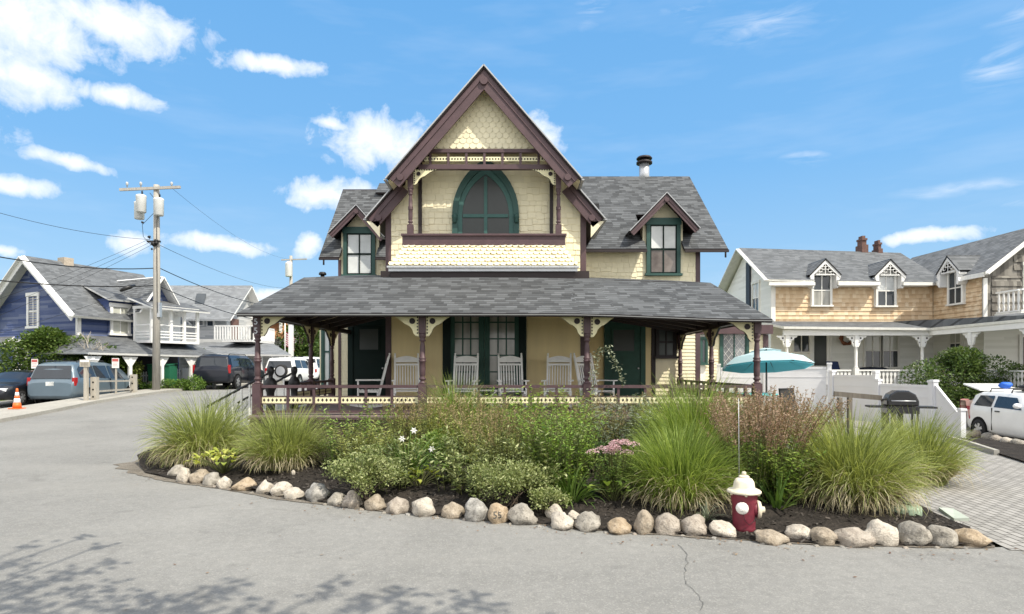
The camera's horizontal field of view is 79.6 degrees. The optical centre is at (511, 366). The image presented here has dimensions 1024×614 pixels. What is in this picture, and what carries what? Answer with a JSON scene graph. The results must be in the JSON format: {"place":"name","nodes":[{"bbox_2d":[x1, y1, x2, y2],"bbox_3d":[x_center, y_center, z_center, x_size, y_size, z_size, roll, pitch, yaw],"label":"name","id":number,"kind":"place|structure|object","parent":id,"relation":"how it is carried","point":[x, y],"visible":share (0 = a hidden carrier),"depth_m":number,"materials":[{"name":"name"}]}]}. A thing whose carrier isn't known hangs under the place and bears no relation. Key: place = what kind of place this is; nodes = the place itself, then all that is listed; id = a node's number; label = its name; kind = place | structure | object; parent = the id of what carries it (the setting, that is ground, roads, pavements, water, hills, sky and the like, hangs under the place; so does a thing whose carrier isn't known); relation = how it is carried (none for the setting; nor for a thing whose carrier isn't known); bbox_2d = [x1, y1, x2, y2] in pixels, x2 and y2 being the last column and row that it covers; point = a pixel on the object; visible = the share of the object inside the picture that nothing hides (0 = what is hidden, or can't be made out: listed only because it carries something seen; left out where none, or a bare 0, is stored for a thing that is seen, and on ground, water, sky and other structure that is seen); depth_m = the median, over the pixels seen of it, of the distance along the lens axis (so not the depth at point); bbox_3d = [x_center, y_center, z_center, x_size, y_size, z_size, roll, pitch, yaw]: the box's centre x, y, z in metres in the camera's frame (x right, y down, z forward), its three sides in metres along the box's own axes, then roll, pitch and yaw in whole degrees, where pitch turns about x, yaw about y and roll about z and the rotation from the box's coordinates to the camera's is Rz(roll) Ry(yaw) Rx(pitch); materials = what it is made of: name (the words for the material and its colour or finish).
{"place":"outdoors","nodes":[
{"label":"outdoors","id":0,"kind":"place"},
{"bbox_2d":[0,381,303,421],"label":"pavement","id":1,"kind":"structure","parent":0,"point":[30,410],"depth_m":24.04,"materials":[{"name":"concrete"}]},
{"bbox_2d":[221,400,342,473],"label":"ornamental grass","id":2,"kind":"object","parent":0,"point":[284,449],"depth_m":9.85,"materials":[{"name":"plant"}]},
{"bbox_2d":[410,367,504,440],"bbox_3d":[-1.169,0.804,12.442,2.046,1.661,2.101,0,0,0],"label":"shrub","id":3,"kind":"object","parent":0,"point":[451,397],"depth_m":12.29,"materials":[{"name":"plant"}]},
{"bbox_2d":[207,64,773,446],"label":"victorian house","id":4,"kind":"structure","parent":0,"point":[487,222],"depth_m":16.51,"materials":[{"name":"beige paint"}]},
{"bbox_2d":[321,330,329,384],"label":"window","id":5,"kind":"structure","parent":4,"relation":"in","point":[325,348],"depth_m":22.14,"materials":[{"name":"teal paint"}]},
{"bbox_2d":[341,227,376,275],"bbox_3d":[-5.270,-3.965,21.195,1.200,1.710,0.150,0,0,0],"label":"window","id":6,"kind":"structure","parent":4,"relation":"in","point":[359,243],"depth_m":21.22,"materials":[{"name":"teal paint"}]},
{"bbox_2d":[348,318,385,395],"bbox_3d":[-4.946,-0.305,21.225,1.447,2.750,0.110,0,0,0],"label":"door","id":7,"kind":"structure","parent":4,"relation":"in","point":[366,341],"depth_m":21.22,"materials":[{"name":"green paint"}]},
{"bbox_2d":[391,353,419,408],"bbox_3d":[-2.672,0.349,15.639,0.788,1.425,1.087,0,0,-11],"label":"rocking chair","id":8,"kind":"object","parent":4,"relation":"on","point":[406,359],"visible":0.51,"depth_m":15.97,"materials":[{"name":"white paint"}]},
{"bbox_2d":[445,353,479,404],"bbox_3d":[-1.216,0.349,15.439,0.788,1.425,1.087,0,0,5],"label":"rocking chair","id":9,"kind":"object","parent":4,"relation":"on","point":[466,359],"visible":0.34,"depth_m":15.80,"materials":[{"name":"white paint"}]},
{"bbox_2d":[443,317,525,406],"bbox_3d":[-0.741,-0.465,16.545,2.346,3.070,0.090,0,0,0],"label":"french door","id":10,"kind":"structure","parent":4,"relation":"in","point":[488,337],"depth_m":16.55,"materials":[{"name":"green paint"}]},
{"bbox_2d":[452,161,518,232],"bbox_3d":[-0.710,-4.375,16.502,1.810,2.450,0.206,0,0,0],"label":"arched window","id":11,"kind":"structure","parent":4,"relation":"in","point":[485,201],"depth_m":16.55,"materials":[{"name":"teal paint"}]},
{"bbox_2d":[496,353,528,408],"bbox_3d":[-0.004,0.349,15.439,0.788,1.425,1.087,0,0,-6],"label":"rocking chair","id":12,"kind":"object","parent":4,"relation":"on","point":[509,359],"visible":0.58,"depth_m":15.77,"materials":[{"name":"white paint"}]},
{"bbox_2d":[541,353,573,408],"bbox_3d":[1.168,0.349,15.539,0.788,1.425,1.087,0,0,8],"label":"rocking chair","id":13,"kind":"object","parent":4,"relation":"on","point":[559,359],"visible":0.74,"depth_m":15.87,"materials":[{"name":"white paint"}]},
{"bbox_2d":[573,353,617,407],"bbox_3d":[2.121,0.349,15.631,0.788,1.425,1.087,0,0,-38],"label":"rocking chair","id":14,"kind":"object","parent":4,"relation":"on","point":[578,365],"visible":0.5,"depth_m":15.76,"materials":[{"name":"white paint"}]},
{"bbox_2d":[604,321,645,395],"bbox_3d":[3.659,-0.305,19.925,1.331,2.750,0.110,0,0,0],"label":"door","id":15,"kind":"structure","parent":4,"relation":"in","point":[628,341],"depth_m":19.91,"materials":[{"name":"green paint"}]},
{"bbox_2d":[645,218,682,275],"bbox_3d":[4.910,-3.885,19.905,1.200,1.870,0.150,0,0,0],"label":"window","id":16,"kind":"structure","parent":4,"relation":"in","point":[663,235],"depth_m":19.93,"materials":[{"name":"teal paint"}]},
{"bbox_2d":[654,329,677,358],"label":"window","id":17,"kind":"structure","parent":4,"relation":"in","point":[666,341],"depth_m":19.92,"materials":[{"name":"glass"}]},
{"bbox_2d":[719,334,748,374],"bbox_3d":[8.306,-0.628,22.955,1.186,1.907,0.150,0,0,0],"label":"window","id":18,"kind":"structure","parent":4,"relation":"in","point":[731,346],"depth_m":22.98,"materials":[{"name":"glass"}]},
{"bbox_2d":[0,400,1002,546],"bbox_3d":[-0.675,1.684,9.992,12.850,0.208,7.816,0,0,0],"label":"garden bed","id":19,"kind":"object","parent":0,"point":[781,519],"visible":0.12,"depth_m":7.55,"materials":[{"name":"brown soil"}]},
{"bbox_2d":[0,325,125,372],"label":"bush","id":20,"kind":"object","parent":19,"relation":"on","point":[36,340],"visible":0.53,"depth_m":30.03,"materials":[{"name":"green plant"}]},
{"bbox_2d":[0,255,215,389],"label":"blue house","id":21,"kind":"structure","parent":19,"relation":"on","point":[123,322],"depth_m":32.78,"materials":[{"name":"grey"}]},
{"bbox_2d":[25,292,39,328],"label":"window","id":22,"kind":"structure","parent":21,"relation":"in","point":[37,294],"depth_m":32.58,"materials":[{"name":"white paint"}]},
{"bbox_2d":[109,303,131,335],"bbox_3d":[-20.886,-2.515,32.792,0.120,1.710,1.180,0,0,25],"label":"window","id":23,"kind":"structure","parent":21,"relation":"in","point":[118,328],"depth_m":32.76,"materials":[{"name":"white paint"}]},
{"bbox_2d":[90,374,136,399],"bbox_3d":[-17.683,0.981,27.400,0.260,1.232,3.884,0,0,-9],"label":"guard rail","id":24,"kind":"object","parent":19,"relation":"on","point":[94,388],"visible":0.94,"depth_m":26.19,"materials":[{"name":"beige"}]},
{"bbox_2d":[119,182,180,389],"bbox_3d":[-18.186,-3.844,30.830,2.996,10.872,0.863,0,0,13],"label":"utility pole","id":25,"kind":"object","parent":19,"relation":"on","point":[140,207],"visible":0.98,"depth_m":30.85,"materials":[{"name":"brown wood"}]},
{"bbox_2d":[138,374,205,390],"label":"weedy bush","id":26,"kind":"object","parent":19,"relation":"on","point":[186,384],"visible":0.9,"depth_m":32.18,"materials":[{"name":"green plant"}]},
{"bbox_2d":[132,385,260,468],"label":"ornamental grass","id":27,"kind":"object","parent":19,"relation":"on","point":[204,432],"depth_m":10.79,"materials":[{"name":"plant"}]},
{"bbox_2d":[183,447,251,473],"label":"hosta","id":28,"kind":"object","parent":19,"relation":"on","point":[224,465],"visible":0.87,"depth_m":9.81,"materials":[{"name":"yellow plant"}]},
{"bbox_2d":[169,285,290,383],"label":"grey house","id":29,"kind":"structure","parent":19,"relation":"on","point":[222,332],"depth_m":45.00,"materials":[{"name":"wood"}]},
{"bbox_2d":[275,323,319,357],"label":"tree","id":30,"kind":"object","parent":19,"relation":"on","point":[301,349],"visible":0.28,"depth_m":49.60,"materials":[{"name":"green plant"}]},
{"bbox_2d":[305,482,330,501],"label":"border stone","id":31,"kind":"object","parent":19,"relation":"on","point":[315,492],"visible":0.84,"depth_m":8.13,"materials":[{"name":"stone"}]},
{"bbox_2d":[315,398,399,462],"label":"tall perennial","id":32,"kind":"object","parent":19,"relation":"on","point":[345,436],"visible":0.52,"depth_m":9.91,"materials":[{"name":"green plant"}]},
{"bbox_2d":[329,419,398,469],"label":"leafy perennial","id":33,"kind":"object","parent":19,"relation":"on","point":[360,442],"visible":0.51,"depth_m":9.26,"materials":[{"name":"green plant"}]},
{"bbox_2d":[320,445,411,500],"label":"variegated bush","id":34,"kind":"object","parent":19,"relation":"on","point":[376,468],"visible":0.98,"depth_m":8.00,"materials":[{"name":"green plant"}]},
{"bbox_2d":[344,430,425,494],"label":"tall perennial","id":35,"kind":"object","parent":19,"relation":"on","point":[409,459],"visible":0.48,"depth_m":8.64,"materials":[{"name":"green plant"}]},
{"bbox_2d":[385,497,408,514],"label":"border stone","id":36,"kind":"object","parent":19,"relation":"on","point":[397,505],"visible":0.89,"depth_m":7.48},
{"bbox_2d":[367,398,431,456],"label":"tall perennial","id":37,"kind":"object","parent":19,"relation":"on","point":[400,422],"visible":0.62,"depth_m":10.54,"materials":[{"name":"green plant"}]},
{"bbox_2d":[377,426,444,476],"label":"lily plant","id":38,"kind":"object","parent":19,"relation":"on","point":[413,430],"visible":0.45,"depth_m":8.99,"materials":[{"name":"green plant"}]},
{"bbox_2d":[412,497,435,516],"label":"border stone","id":39,"kind":"object","parent":19,"relation":"on","point":[423,507],"visible":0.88,"depth_m":7.32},
{"bbox_2d":[394,386,457,456],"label":"tall perennial","id":40,"kind":"object","parent":19,"relation":"on","point":[430,416],"visible":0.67,"depth_m":11.01,"materials":[{"name":"green plant"}]},
{"bbox_2d":[411,428,476,462],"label":"dark shrub","id":41,"kind":"object","parent":19,"relation":"on","point":[431,434],"visible":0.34,"depth_m":10.21,"materials":[{"name":"green plant"}]},
{"bbox_2d":[420,425,513,494],"bbox_3d":[-0.593,1.264,8.502,1.267,0.887,1.253,0,0,0],"label":"tall perennial","id":42,"kind":"object","parent":19,"relation":"on","point":[452,461],"visible":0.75,"depth_m":8.35,"materials":[{"name":"green plant"}]},
{"bbox_2d":[464,498,488,521],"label":"border stone","id":43,"kind":"object","parent":19,"relation":"on","point":[476,510],"visible":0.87,"depth_m":7.10,"materials":[{"name":"stone"}]},
{"bbox_2d":[435,389,519,465],"bbox_3d":[-0.543,0.983,10.165,1.413,1.278,1.454,0,0,0],"label":"tall perennial","id":44,"kind":"object","parent":19,"relation":"on","point":[449,429],"visible":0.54,"depth_m":9.95,"materials":[{"name":"green plant"}]},
{"bbox_2d":[488,503,508,523],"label":"border stone","id":45,"kind":"object","parent":19,"relation":"on","point":[497,513],"visible":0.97,"depth_m":7.02,"materials":[{"name":"beige stone"}]},
{"bbox_2d":[451,402,548,485],"bbox_3d":[-0.159,1.082,8.786,1.403,1.127,1.383,0,0,0],"label":"tall perennial","id":46,"kind":"object","parent":19,"relation":"on","point":[490,432],"visible":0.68,"depth_m":8.63,"materials":[{"name":"green plant"}]},
{"bbox_2d":[464,454,568,508],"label":"variegated bush","id":47,"kind":"object","parent":19,"relation":"on","point":[518,477],"visible":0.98,"depth_m":7.59,"materials":[{"name":"green plant"}]},
{"bbox_2d":[507,503,537,524],"bbox_3d":[0.125,1.720,7.034,0.364,0.314,0.288,0,0,0],"label":"border stone","id":48,"kind":"object","parent":19,"relation":"on","point":[520,514],"visible":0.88,"depth_m":6.95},
{"bbox_2d":[485,380,568,465],"bbox_3d":[0.252,0.923,10.155,1.414,1.412,1.499,0,0,0],"label":"tall perennial","id":49,"kind":"object","parent":19,"relation":"on","point":[526,408],"visible":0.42,"depth_m":10.09,"materials":[{"name":"green plant"}]},
{"bbox_2d":[503,418,588,493],"bbox_3d":[0.543,1.183,8.250,1.189,0.962,1.451,0,0,43],"label":"tall perennial","id":50,"kind":"object","parent":19,"relation":"on","point":[515,450],"visible":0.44,"depth_m":8.03,"materials":[{"name":"green plant"}]},
{"bbox_2d":[527,482,572,512],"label":"variegated bush","id":51,"kind":"object","parent":19,"relation":"on","point":[552,496],"visible":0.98,"depth_m":7.30,"materials":[{"name":"green plant"}]},
{"bbox_2d":[551,511,573,530],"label":"border stone","id":52,"kind":"object","parent":19,"relation":"on","point":[562,521],"visible":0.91,"depth_m":6.74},
{"bbox_2d":[510,403,614,492],"bbox_3d":[0.647,1.064,8.174,1.361,1.170,1.297,0,0,0],"label":"tall perennial","id":53,"kind":"object","parent":19,"relation":"on","point":[552,447],"visible":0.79,"depth_m":8.05,"materials":[{"name":"green plant"}]},
{"bbox_2d":[527,456,609,507],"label":"daylily","id":54,"kind":"object","parent":19,"relation":"on","point":[570,489],"visible":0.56,"depth_m":7.69,"materials":[{"name":"green plant"}]},
{"bbox_2d":[549,385,597,467],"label":"tall perennial","id":55,"kind":"object","parent":19,"relation":"on","point":[580,417],"visible":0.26,"depth_m":9.75,"materials":[{"name":"green plant"}]},
{"bbox_2d":[573,511,600,532],"bbox_3d":[0.834,1.727,6.814,0.300,0.269,0.404,0,0,0],"label":"border stone","id":56,"kind":"object","parent":19,"relation":"on","point":[586,521],"visible":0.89,"depth_m":6.69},
{"bbox_2d":[557,388,632,447],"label":"tall perennial","id":57,"kind":"object","parent":19,"relation":"on","point":[597,405],"visible":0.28,"depth_m":11.18,"materials":[{"name":"green plant"}]},
{"bbox_2d":[585,439,649,500],"bbox_3d":[1.361,1.282,7.818,0.774,0.777,0.935,0,0,14],"label":"sedum","id":58,"kind":"object","parent":19,"relation":"on","point":[602,471],"visible":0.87,"depth_m":7.72,"materials":[{"name":"green plant"}]},
{"bbox_2d":[607,517,631,534],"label":"border stone","id":59,"kind":"object","parent":19,"relation":"on","point":[619,526],"visible":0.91,"depth_m":6.57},
{"bbox_2d":[575,393,663,469],"bbox_3d":[1.685,1.015,9.696,1.308,1.257,1.368,0,0,-41],"label":"tall perennial","id":60,"kind":"object","parent":19,"relation":"on","point":[606,436],"visible":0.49,"depth_m":9.59,"materials":[{"name":"green plant"}]},
{"bbox_2d":[634,509,653,534],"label":"border stone","id":61,"kind":"object","parent":19,"relation":"on","point":[644,523],"visible":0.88,"depth_m":6.55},
{"bbox_2d":[653,512,680,535],"bbox_3d":[1.673,1.723,6.642,0.295,0.280,0.282,0,0,0],"label":"border stone","id":62,"kind":"object","parent":19,"relation":"on","point":[668,523],"visible":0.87,"depth_m":6.53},
{"bbox_2d":[680,514,707,535],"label":"border stone","id":63,"kind":"object","parent":19,"relation":"on","point":[694,525],"visible":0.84,"depth_m":6.51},
{"bbox_2d":[709,520,735,539],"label":"border stone","id":64,"kind":"object","parent":19,"relation":"on","point":[722,528],"visible":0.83,"depth_m":6.45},
{"bbox_2d":[691,388,793,471],"bbox_3d":[3.369,0.966,9.055,1.442,1.319,1.477,0,0,0],"label":"astilbe","id":65,"kind":"object","parent":19,"relation":"on","point":[736,410],"visible":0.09,"depth_m":8.87,"materials":[{"name":"brown plant"}]},
{"bbox_2d":[727,398,764,531],"bbox_3d":[2.527,1.100,6.681,0.370,1.500,0.360,0,0,-23],"label":"fire hydrant","id":66,"kind":"object","parent":19,"relation":"on","point":[748,508],"visible":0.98,"depth_m":6.58,"materials":[{"name":"metal"}]},
{"bbox_2d":[699,383,841,502],"bbox_3d":[3.157,0.925,7.760,1.487,1.424,1.552,0,0,0],"label":"astilbe","id":67,"kind":"object","parent":19,"relation":"on","point":[769,429],"visible":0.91,"depth_m":7.52,"materials":[{"name":"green plant"}]},
{"bbox_2d":[754,529,789,545],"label":"border stone","id":68,"kind":"object","parent":19,"relation":"on","point":[771,537],"visible":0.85,"depth_m":6.19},
{"bbox_2d":[755,469,808,509],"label":"iris","id":69,"kind":"object","parent":19,"relation":"on","point":[776,500],"visible":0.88,"depth_m":7.20,"materials":[{"name":"green plant"}]},
{"bbox_2d":[742,441,825,505],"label":"leafy perennial","id":70,"kind":"object","parent":19,"relation":"on","point":[792,482],"visible":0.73,"depth_m":7.35,"materials":[{"name":"green plant"}]},
{"bbox_2d":[738,387,851,464],"bbox_3d":[3.911,0.970,8.597,1.429,1.388,1.414,0,0,0],"label":"astilbe","id":71,"kind":"object","parent":19,"relation":"on","point":[831,411],"visible":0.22,"depth_m":8.33,"materials":[{"name":"brown plant"}]},
{"bbox_2d":[784,524,810,538],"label":"border stone","id":72,"kind":"object","parent":19,"relation":"on","point":[796,531],"visible":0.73,"depth_m":6.30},
{"bbox_2d":[810,527,837,545],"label":"border stone","id":73,"kind":"object","parent":19,"relation":"on","point":[824,536],"visible":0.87,"depth_m":6.15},
{"bbox_2d":[834,527,876,547],"bbox_3d":[3.442,1.738,6.187,0.411,0.239,0.292,0,0,37],"label":"border stone","id":74,"kind":"object","parent":19,"relation":"on","point":[855,537],"visible":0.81,"depth_m":6.10,"materials":[{"name":"stone"}]},
{"bbox_2d":[769,397,954,518],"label":"ornamental grass","id":75,"kind":"object","parent":19,"relation":"on","point":[879,481],"depth_m":7.23,"materials":[{"name":"plant"}]},
{"bbox_2d":[718,229,1023,396],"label":"cedar house","id":76,"kind":"structure","parent":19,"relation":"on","point":[893,313],"depth_m":27.93,"materials":[{"name":"wood"}]},
{"bbox_2d":[808,329,832,366],"bbox_3d":[14.024,-0.477,27.940,1.057,2.554,0.120,0,0,0],"label":"screen door","id":77,"kind":"structure","parent":76,"relation":"in","point":[821,346],"depth_m":27.96,"materials":[{"name":"white paint"}]},
{"bbox_2d":[810,273,833,306],"bbox_3d":[14.078,-3.500,27.910,1.020,1.540,0.120,0,0,0],"label":"window","id":78,"kind":"structure","parent":76,"relation":"in","point":[821,294],"depth_m":27.93,"materials":[{"name":"white paint"}]},
{"bbox_2d":[863,336,882,366],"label":"window","id":79,"kind":"structure","parent":76,"relation":"in","point":[872,345],"depth_m":27.97,"materials":[{"name":"glass"}]},
{"bbox_2d":[874,273,897,306],"bbox_3d":[16.994,-3.480,27.910,1.020,1.540,0.120,0,0,0],"label":"window","id":80,"kind":"structure","parent":76,"relation":"in","point":[886,294],"depth_m":27.93,"materials":[{"name":"white paint"}]},
{"bbox_2d":[882,336,901,368],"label":"window","id":81,"kind":"structure","parent":76,"relation":"in","point":[891,344],"depth_m":27.97,"materials":[{"name":"glass"}]},
{"bbox_2d":[945,269,964,305],"bbox_3d":[19.110,-3.430,26.500,0.120,1.540,1.020,0,0,0],"label":"window","id":82,"kind":"structure","parent":76,"relation":"in","point":[955,293],"depth_m":26.62,"materials":[{"name":"white paint"}]},
{"bbox_2d":[864,519,898,546],"bbox_3d":[3.735,1.707,6.242,0.355,0.314,0.294,0,0,21],"label":"border stone","id":83,"kind":"object","parent":19,"relation":"on","point":[883,533],"visible":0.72,"depth_m":6.13,"materials":[{"name":"stone"}]},
{"bbox_2d":[898,520,932,545],"bbox_3d":[4.074,1.721,6.234,0.294,0.307,0.334,0,0,0],"label":"border stone","id":84,"kind":"object","parent":19,"relation":"on","point":[915,533],"visible":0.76,"depth_m":6.13,"materials":[{"name":"stone"}]},
{"bbox_2d":[868,406,993,489],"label":"ornamental grass","id":85,"kind":"object","parent":19,"relation":"on","point":[945,445],"depth_m":9.16,"materials":[{"name":"plant"}]},
{"bbox_2d":[926,524,958,547],"bbox_3d":[4.343,1.741,6.193,0.304,0.281,0.326,0,0,19],"label":"border stone","id":86,"kind":"object","parent":19,"relation":"on","point":[945,537],"visible":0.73,"depth_m":6.10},
{"bbox_2d":[898,345,1023,407],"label":"rose of sharon","id":87,"kind":"object","parent":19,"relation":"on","point":[966,366],"visible":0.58,"depth_m":21.62,"materials":[{"name":"green plant"}]},
{"bbox_2d":[954,528,992,546],"bbox_3d":[4.637,1.745,6.201,0.295,0.217,0.370,0,0,0],"label":"border stone","id":88,"kind":"object","parent":19,"relation":"on","point":[975,538],"visible":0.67,"depth_m":6.11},
{"bbox_2d":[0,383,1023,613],"bbox_3d":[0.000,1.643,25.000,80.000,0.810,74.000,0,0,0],"label":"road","id":89,"kind":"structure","parent":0,"point":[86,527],"depth_m":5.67,"materials":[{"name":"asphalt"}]},
{"bbox_2d":[0,370,64,405],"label":"sedan","id":90,"kind":"object","parent":89,"relation":"on","point":[11,381],"visible":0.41,"depth_m":26.49,"materials":[{"name":"black paint"}]},
{"bbox_2d":[27,360,137,402],"bbox_3d":[-20.010,0.732,29.074,2.492,2.043,5.355,0,0,-3],"label":"minivan","id":91,"kind":"object","parent":89,"relation":"on","point":[49,381],"visible":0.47,"depth_m":26.64,"materials":[{"name":"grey metal"}]},
{"bbox_2d":[193,354,263,388],"bbox_3d":[-16.275,0.285,35.698,2.422,2.008,5.400,0,0,-2],"label":"suv","id":92,"kind":"object","parent":89,"relation":"on","point":[236,370],"visible":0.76,"depth_m":33.20,"materials":[{"name":"grey metal"}]},
{"bbox_2d":[264,356,316,384],"bbox_3d":[-13.768,0.328,38.566,1.950,1.914,4.465,0,0,2],"label":"white suv","id":93,"kind":"object","parent":89,"relation":"on","point":[282,366],"visible":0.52,"depth_m":36.65,"materials":[{"name":"paint"}]},
{"bbox_2d":[113,459,994,547],"bbox_3d":[-1.524,1.780,8.429,13.371,0.001,1.816,0,0,27],"label":"dirt edge","id":94,"kind":"object","parent":89,"relation":"on","point":[134,467],"visible":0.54,"depth_m":8.24,"materials":[{"name":"soil"}]},
{"bbox_2d":[0,0,1023,300],"label":"sky","id":95,"kind":"structure","parent":0,"point":[826,125],"materials":[{"name":"blue"}]},
{"bbox_2d":[606,412,763,515],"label":"ornamental grass","id":96,"kind":"object","parent":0,"point":[681,475],"depth_m":7.38,"materials":[{"name":"plant"}]},
{"bbox_2d":[617,366,766,474],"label":"ornamental grass","id":97,"kind":"object","parent":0,"point":[689,413],"depth_m":9.00,"materials":[{"name":"plant"}]},
{"bbox_2d":[768,414,1023,549],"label":"driveway","id":98,"kind":"structure","parent":0,"point":[991,506],"depth_m":8.44,"materials":[{"name":"brick"}]},
{"bbox_2d":[716,364,762,409],"bbox_3d":[8.109,0.770,21.850,1.621,1.759,0.170,0,0,20],"label":"vinyl fence","id":99,"kind":"object","parent":98,"relation":"on","point":[743,378],"visible":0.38,"depth_m":21.86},
{"bbox_2d":[722,346,814,411],"bbox_3d":[7.036,0.607,17.006,2.257,2.386,2.233,0,0,11],"label":"patio umbrella","id":100,"kind":"object","parent":98,"relation":"on","point":[774,360],"visible":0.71,"depth_m":16.90,"materials":[{"name":"teal fabric"}]},
{"bbox_2d":[763,363,831,414],"bbox_3d":[9.756,0.755,21.050,2.160,1.790,0.170,0,0,27],"label":"vinyl fence","id":101,"kind":"object","parent":98,"relation":"on","point":[810,379],"visible":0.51,"depth_m":20.90,"materials":[{"name":"plastic"}]},
{"bbox_2d":[829,370,879,423],"bbox_3d":[10.907,0.937,19.650,0.170,1.626,1.924,0,0,-14],"label":"vinyl fence","id":102,"kind":"object","parent":98,"relation":"on","point":[862,384],"visible":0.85,"depth_m":19.49,"materials":[{"name":"plastic"}]},
{"bbox_2d":[833,391,896,435],"bbox_3d":[8.774,1.203,15.028,1.677,1.195,0.311,0,0,4],"label":"timber rail","id":103,"kind":"object","parent":98,"relation":"on","point":[848,395],"visible":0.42,"depth_m":15.05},
{"bbox_2d":[865,390,937,434],"bbox_3d":[9.218,1.173,14.574,1.400,1.215,0.554,0,0,18],"label":"gas grill","id":104,"kind":"object","parent":98,"relation":"on","point":[905,401],"visible":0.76,"depth_m":14.39,"materials":[{"name":"black metal"}]},
{"bbox_2d":[873,379,932,433],"bbox_3d":[11.379,1.161,17.850,0.170,1.578,1.935,0,0,-16],"label":"vinyl fence","id":105,"kind":"object","parent":98,"relation":"on","point":[923,394],"visible":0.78,"depth_m":17.46,"materials":[{"name":"plastic"}]},
{"bbox_2d":[933,380,966,437],"bbox_3d":[11.646,1.253,16.425,0.170,1.794,1.220,0,0,1],"label":"vinyl fence","id":106,"kind":"object","parent":98,"relation":"on","point":[941,399],"visible":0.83,"depth_m":16.40,"materials":[{"name":"plastic"}]},
{"bbox_2d":[961,438,1023,460],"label":"mulch bed","id":107,"kind":"object","parent":98,"relation":"on","point":[1009,449],"visible":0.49,"depth_m":13.40,"materials":[{"name":"soil"}]},
{"bbox_2d":[963,383,1023,438],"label":"hatchback","id":108,"kind":"object","parent":98,"relation":"on","point":[995,408],"visible":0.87,"depth_m":18.23,"materials":[{"name":"white paint"}]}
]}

